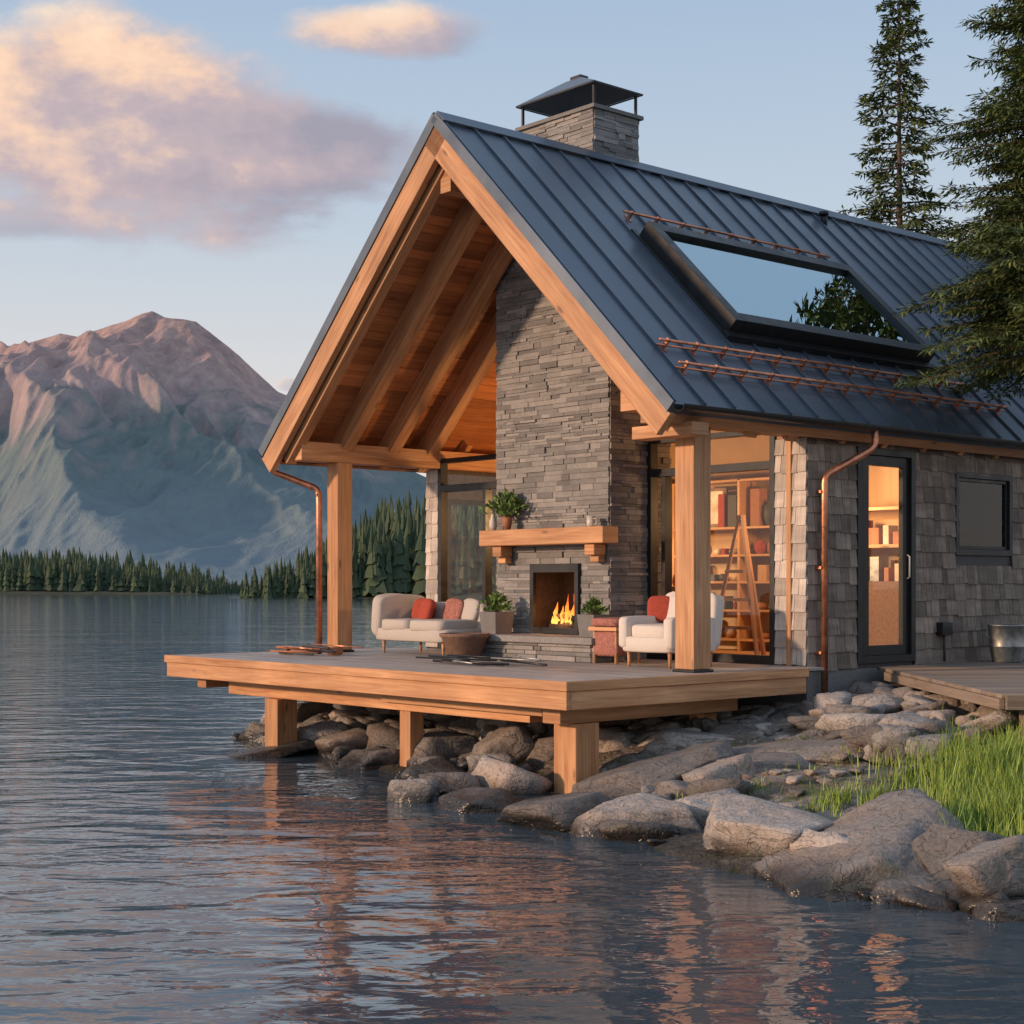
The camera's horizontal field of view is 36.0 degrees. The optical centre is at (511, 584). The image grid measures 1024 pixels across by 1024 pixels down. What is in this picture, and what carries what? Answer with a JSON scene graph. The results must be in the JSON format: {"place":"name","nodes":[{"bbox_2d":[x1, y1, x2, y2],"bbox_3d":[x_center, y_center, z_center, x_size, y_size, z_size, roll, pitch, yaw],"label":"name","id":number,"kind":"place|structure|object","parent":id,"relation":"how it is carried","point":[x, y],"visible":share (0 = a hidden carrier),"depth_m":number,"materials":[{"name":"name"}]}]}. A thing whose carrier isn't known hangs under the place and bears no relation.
{"place":"outdoors","nodes":[
{"label":"outdoors","id":0,"kind":"place"},
{"bbox_2d":[0,579,230,593],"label":"shore","id":1,"kind":"structure","parent":0,"point":[62,592],"depth_m":325.77,"materials":[{"name":"grey"}]},
{"bbox_2d":[0,546,249,593],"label":"distant forest","id":2,"kind":"object","parent":1,"relation":"on","point":[76,571],"visible":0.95,"depth_m":336.28,"materials":[{"name":"green plant"}]},
{"bbox_2d":[0,311,425,584],"bbox_3d":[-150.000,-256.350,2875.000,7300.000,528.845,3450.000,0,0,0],"label":"mountain","id":3,"kind":"structure","parent":0,"point":[145,433],"depth_m":2086.35,"materials":[{"name":"grey stone"}]},
{"bbox_2d":[231,585,494,597],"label":"shore hill","id":4,"kind":"structure","parent":0,"point":[477,593],"depth_m":233.77,"materials":[{"name":"green plant"}]},
{"bbox_2d":[239,491,496,597],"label":"distant forest","id":5,"kind":"object","parent":4,"relation":"on","point":[388,550],"visible":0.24,"depth_m":234.84,"materials":[{"name":"green plant"}]},
{"bbox_2d":[0,593,1023,1023],"bbox_3d":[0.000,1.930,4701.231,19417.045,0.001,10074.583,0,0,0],"label":"water","id":6,"kind":"structure","parent":0,"point":[164,859],"depth_m":9.62,"materials":[{"name":"blue liquid"}]},
{"bbox_2d":[568,792,703,837],"bbox_3d":[0.967,1.964,12.332,1.229,0.594,0.777,0,0,0],"label":"boulder","id":7,"kind":"object","parent":6,"relation":"in","point":[645,807],"visible":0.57,"depth_m":12.12,"materials":[{"name":"stone"}]},
{"bbox_2d":[0,0,1023,476],"label":"sky","id":8,"kind":"structure","parent":0,"point":[226,167],"materials":[{"name":"blue"}]},
{"bbox_2d":[378,706,1023,899],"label":"ground","id":9,"kind":"structure","parent":0,"point":[688,847],"depth_m":12.72,"materials":[{"name":"grey stone"}]},
{"bbox_2d":[297,719,349,751],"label":"boulder","id":10,"kind":"object","parent":9,"relation":"on","point":[313,730],"visible":0.5,"depth_m":18.32,"materials":[{"name":"stone"}]},
{"bbox_2d":[315,727,367,752],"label":"boulder","id":11,"kind":"object","parent":9,"relation":"on","point":[358,737],"visible":0.35,"depth_m":17.64,"materials":[{"name":"stone"}]},
{"bbox_2d":[336,748,399,769],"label":"boulder","id":12,"kind":"object","parent":9,"relation":"on","point":[356,759],"visible":0.53,"depth_m":16.60,"materials":[{"name":"stone"}]},
{"bbox_2d":[387,778,437,802],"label":"boulder","id":13,"kind":"object","parent":9,"relation":"on","point":[417,790],"visible":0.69,"depth_m":13.99,"materials":[{"name":"stone"}]},
{"bbox_2d":[400,758,464,779],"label":"boulder","id":14,"kind":"object","parent":9,"relation":"on","point":[433,766],"visible":0.41,"depth_m":15.47,"materials":[{"name":"stone"}]},
{"bbox_2d":[407,727,478,766],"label":"boulder","id":15,"kind":"object","parent":9,"relation":"on","point":[444,742],"visible":0.52,"depth_m":16.36,"materials":[{"name":"stone"}]},
{"bbox_2d":[438,786,523,812],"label":"boulder","id":16,"kind":"object","parent":9,"relation":"on","point":[475,799],"visible":0.69,"depth_m":13.48,"materials":[{"name":"stone"}]},
{"bbox_2d":[164,647,823,793],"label":"wooden deck","id":17,"kind":"structure","parent":9,"relation":"on","point":[575,703],"depth_m":15.75,"materials":[{"name":"brown wood"}]},
{"bbox_2d":[270,643,362,654],"bbox_3d":[-2.381,0.783,19.147,0.540,0.128,1.217,0,0,-41],"label":"copper pipe pile","id":18,"kind":"object","parent":17,"relation":"on","point":[304,649],"visible":1,"depth_m":19.10,"materials":[{"name":"metal"}]},
{"bbox_2d":[371,593,491,654],"bbox_3d":[-1.018,0.481,19.735,0.829,0.750,1.512,0,0,-41],"label":"outdoor sofa","id":19,"kind":"object","parent":17,"relation":"on","point":[420,619],"visible":0.9,"depth_m":19.61,"materials":[{"name":"grey fabric"}]},
{"bbox_2d":[439,633,489,655],"bbox_3d":[-0.556,0.711,18.479,0.600,0.290,0.600,0,0,-41],"label":"fire bowl","id":20,"kind":"object","parent":17,"relation":"on","point":[464,644],"visible":0.78,"depth_m":18.27,"materials":[{"name":"brown ceramic"}]},
{"bbox_2d":[416,654,546,665],"bbox_3d":[-0.297,0.797,16.789,0.539,0.106,1.988,0,0,-41],"label":"steel rod pile","id":21,"kind":"object","parent":17,"relation":"on","point":[460,659],"visible":1,"depth_m":16.80,"materials":[{"name":"black metal"}]},
{"bbox_2d":[588,617,639,663],"bbox_3d":[1.145,0.606,17.259,0.463,0.500,0.442,0,0,-41],"label":"side chair","id":22,"kind":"object","parent":17,"relation":"on","point":[606,636],"visible":0.81,"depth_m":17.10,"materials":[{"name":"fabric"}]},
{"bbox_2d":[619,592,723,668],"bbox_3d":[1.668,0.463,16.543,0.842,0.786,0.785,0,0,-41],"label":"armchair","id":23,"kind":"object","parent":17,"relation":"on","point":[653,631],"visible":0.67,"depth_m":16.44,"materials":[{"name":"white fabric"}]},
{"bbox_2d":[471,721,534,761],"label":"boulder","id":24,"kind":"object","parent":9,"relation":"on","point":[515,740],"visible":0.62,"depth_m":15.70,"materials":[{"name":"stone"}]},
{"bbox_2d":[471,754,551,795],"bbox_3d":[-0.020,1.880,14.726,0.786,0.578,0.648,0,0,0],"label":"boulder","id":25,"kind":"object","parent":9,"relation":"on","point":[494,772],"visible":0.64,"depth_m":14.48,"materials":[{"name":"stone"}]},
{"bbox_2d":[495,792,610,832],"bbox_3d":[0.297,1.910,12.990,0.931,0.404,1.252,0,0,22],"label":"boulder","id":26,"kind":"object","parent":9,"relation":"on","point":[560,812],"visible":0.67,"depth_m":12.53,"materials":[{"name":"stone"}]},
{"bbox_2d":[606,795,618,799],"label":"boulder","id":27,"kind":"object","parent":9,"relation":"on","point":[612,797],"visible":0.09,"depth_m":13.60,"materials":[{"name":"stone"}]},
{"bbox_2d":[211,680,1023,911],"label":"shore rocks","id":28,"kind":"object","parent":9,"relation":"on","point":[856,712],"visible":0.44,"depth_m":14.68,"materials":[{"name":"stone"}]},
{"bbox_2d":[226,739,315,758],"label":"boulder","id":29,"kind":"object","parent":28,"relation":"on","point":[301,746],"visible":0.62,"depth_m":17.80,"materials":[{"name":"stone"}]},
{"bbox_2d":[892,686,919,698],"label":"boulder","id":30,"kind":"object","parent":28,"relation":"on","point":[899,692],"visible":0.02,"depth_m":15.82,"materials":[{"name":"stone"}]},
{"bbox_2d":[258,74,1023,706],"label":"lake cabin","id":31,"kind":"object","parent":9,"relation":"on","point":[568,314],"visible":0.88,"depth_m":18.33,"materials":[{"name":"metal"}]},
{"bbox_2d":[489,514,496,529],"bbox_3d":[-0.229,-0.762,19.166,0.100,0.200,0.100,0,0,-41],"label":"vase","id":32,"kind":"object","parent":31,"relation":"on","point":[492,523],"visible":0.97,"depth_m":19.13,"materials":[{"name":"ceramic"}]},
{"bbox_2d":[477,590,516,633],"bbox_3d":[-0.213,0.318,18.874,0.466,0.524,0.468,0,0,-28],"label":"potted plant","id":33,"kind":"object","parent":31,"relation":"on","point":[496,620],"visible":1,"depth_m":18.81,"materials":[{"name":"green plant"}]},
{"bbox_2d":[477,488,529,529],"bbox_3d":[-0.077,-0.915,18.981,0.689,0.505,0.627,0,0,-30],"label":"potted plant","id":34,"kind":"object","parent":31,"relation":"on","point":[505,508],"visible":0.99,"depth_m":18.92,"materials":[{"name":"green plant"}]},
{"bbox_2d":[586,516,596,525],"bbox_3d":[0.899,-0.722,17.873,0.100,0.120,0.136,0,0,-13],"label":"mug","id":35,"kind":"object","parent":31,"relation":"on","point":[590,520],"visible":0.99,"depth_m":17.85,"materials":[{"name":"ceramic"}]},
{"bbox_2d":[577,596,611,636],"bbox_3d":[0.928,0.348,17.612,0.362,0.464,0.383,0,0,-41],"label":"potted plant","id":36,"kind":"object","parent":31,"relation":"on","point":[593,608],"visible":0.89,"depth_m":17.59,"materials":[{"name":"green plant"}]},
{"bbox_2d":[672,573,674,591],"bbox_3d":[1.875,0.355,19.728,0.600,1.002,1.100,0,0,-41],"label":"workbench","id":37,"kind":"object","parent":31,"relation":"on","point":[673,583],"visible":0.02,"depth_m":19.47,"materials":[{"name":"brown wood"}]},
{"bbox_2d":[438,432,1012,665],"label":"window frames","id":38,"kind":"structure","parent":31,"relation":"in","point":[905,651],"depth_m":17.81,"materials":[{"name":"black metal"}]},
{"bbox_2d":[720,515,765,654],"bbox_3d":[2.882,0.006,19.183,0.648,1.708,0.801,0,0,-41],"label":"wooden stepladder","id":39,"kind":"object","parent":31,"relation":"on","point":[752,599],"visible":0.72,"depth_m":19.03,"materials":[{"name":"brown wood"}]},
{"bbox_2d":[571,740,734,796],"bbox_3d":[1.247,1.702,14.035,1.481,0.615,1.057,0,0,0],"label":"boulder","id":40,"kind":"object","parent":9,"relation":"on","point":[631,778],"visible":0.64,"depth_m":13.79,"materials":[{"name":"stone"}]},
{"bbox_2d":[655,780,689,798],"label":"boulder","id":41,"kind":"object","parent":9,"relation":"on","point":[674,787],"visible":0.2,"depth_m":13.12,"materials":[{"name":"stone"}]},
{"bbox_2d":[637,728,735,753],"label":"boulder","id":42,"kind":"object","parent":9,"relation":"on","point":[671,739],"visible":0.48,"depth_m":15.04,"materials":[{"name":"stone"}]},
{"bbox_2d":[676,796,712,827],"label":"boulder","id":43,"kind":"object","parent":9,"relation":"on","point":[701,809],"visible":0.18,"depth_m":12.24,"materials":[{"name":"stone"}]},
{"bbox_2d":[682,753,756,782],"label":"boulder","id":44,"kind":"object","parent":9,"relation":"on","point":[737,766],"visible":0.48,"depth_m":13.43,"materials":[{"name":"stone"}]},
{"bbox_2d":[702,793,831,855],"bbox_3d":[1.808,1.881,11.125,0.946,0.665,1.267,0,0,-24],"label":"boulder","id":45,"kind":"object","parent":9,"relation":"on","point":[738,824],"visible":0.66,"depth_m":10.84,"materials":[{"name":"stone"}]},
{"bbox_2d":[750,768,805,783],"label":"boulder","id":46,"kind":"object","parent":9,"relation":"on","point":[770,778],"visible":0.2,"depth_m":13.34,"materials":[{"name":"stone"}]},
{"bbox_2d":[749,751,814,769],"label":"boulder","id":47,"kind":"object","parent":9,"relation":"on","point":[762,759],"visible":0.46,"depth_m":13.76,"materials":[{"name":"stone"}]},
{"bbox_2d":[781,712,802,717],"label":"boulder","id":48,"kind":"object","parent":9,"relation":"on","point":[786,714],"visible":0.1,"depth_m":16.06,"materials":[{"name":"stone"}]},
{"bbox_2d":[732,736,866,762],"bbox_3d":[2.819,1.520,14.632,1.751,0.414,1.891,0,0,-36],"label":"boulder","id":49,"kind":"object","parent":9,"relation":"on","point":[814,748],"visible":0.31,"depth_m":13.99,"materials":[{"name":"stone"}]},
{"bbox_2d":[820,815,838,820],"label":"boulder","id":50,"kind":"object","parent":9,"relation":"on","point":[831,818],"visible":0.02,"depth_m":11.51,"materials":[{"name":"stone"}]},
{"bbox_2d":[824,891,864,901],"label":"boulder","id":51,"kind":"object","parent":9,"relation":"on","point":[841,896],"visible":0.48,"depth_m":9.65,"materials":[{"name":"stone"}]},
{"bbox_2d":[675,702,1023,856],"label":"grass","id":52,"kind":"structure","parent":9,"relation":"on","point":[995,805],"depth_m":11.71,"materials":[{"name":"green plant"}]},
{"bbox_2d":[766,788,964,897],"bbox_3d":[2.324,1.856,10.294,1.328,0.938,1.368,0,0,0],"label":"boulder","id":53,"kind":"object","parent":9,"relation":"on","point":[896,823],"visible":0.46,"depth_m":10.09,"materials":[{"name":"stone"}]},
{"bbox_2d":[844,763,893,779],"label":"boulder","id":54,"kind":"object","parent":9,"relation":"on","point":[872,773],"visible":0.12,"depth_m":13.06,"materials":[{"name":"stone"}]},
{"bbox_2d":[836,0,963,240],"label":"spruce tree","id":55,"kind":"object","parent":9,"relation":"on","point":[893,45],"visible":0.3,"depth_m":33.91,"materials":[{"name":"green plant"}]},
{"bbox_2d":[870,870,964,903],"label":"boulder","id":56,"kind":"object","parent":9,"relation":"on","point":[926,880],"visible":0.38,"depth_m":9.62,"materials":[{"name":"stone"}]},
{"bbox_2d":[877,660,1023,738],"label":"wooden walkway","id":57,"kind":"structure","parent":9,"relation":"on","point":[995,685],"depth_m":15.11,"materials":[{"name":"brown wood"}]},
{"bbox_2d":[986,624,1023,662],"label":"metal bucket","id":58,"kind":"object","parent":57,"relation":"on","point":[1006,643],"visible":1,"depth_m":18.14,"materials":[{"name":"silver metal"}]},
{"bbox_2d":[889,0,1023,405],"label":"spruce tree","id":59,"kind":"object","parent":9,"relation":"on","point":[999,230],"visible":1,"depth_m":17.45,"materials":[{"name":"green plant"}]},
{"bbox_2d":[911,823,1005,880],"bbox_3d":[2.813,1.793,9.986,0.640,0.569,0.609,0,0,-20],"label":"boulder","id":60,"kind":"object","parent":9,"relation":"on","point":[935,845],"visible":0.51,"depth_m":9.83,"materials":[{"name":"stone"}]},
{"bbox_2d":[941,834,1023,896],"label":"boulder","id":61,"kind":"object","parent":9,"relation":"on","point":[987,868],"visible":0.97,"depth_m":9.28,"materials":[{"name":"stone"}]},
{"bbox_2d":[957,891,1010,913],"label":"boulder","id":62,"kind":"object","parent":9,"relation":"on","point":[966,903],"visible":0.33,"depth_m":9.25,"materials":[{"name":"stone"}]},
{"bbox_2d":[972,899,1023,921],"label":"boulder","id":63,"kind":"object","parent":9,"relation":"on","point":[1009,911],"visible":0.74,"depth_m":9.06,"materials":[{"name":"stone"}]}
]}

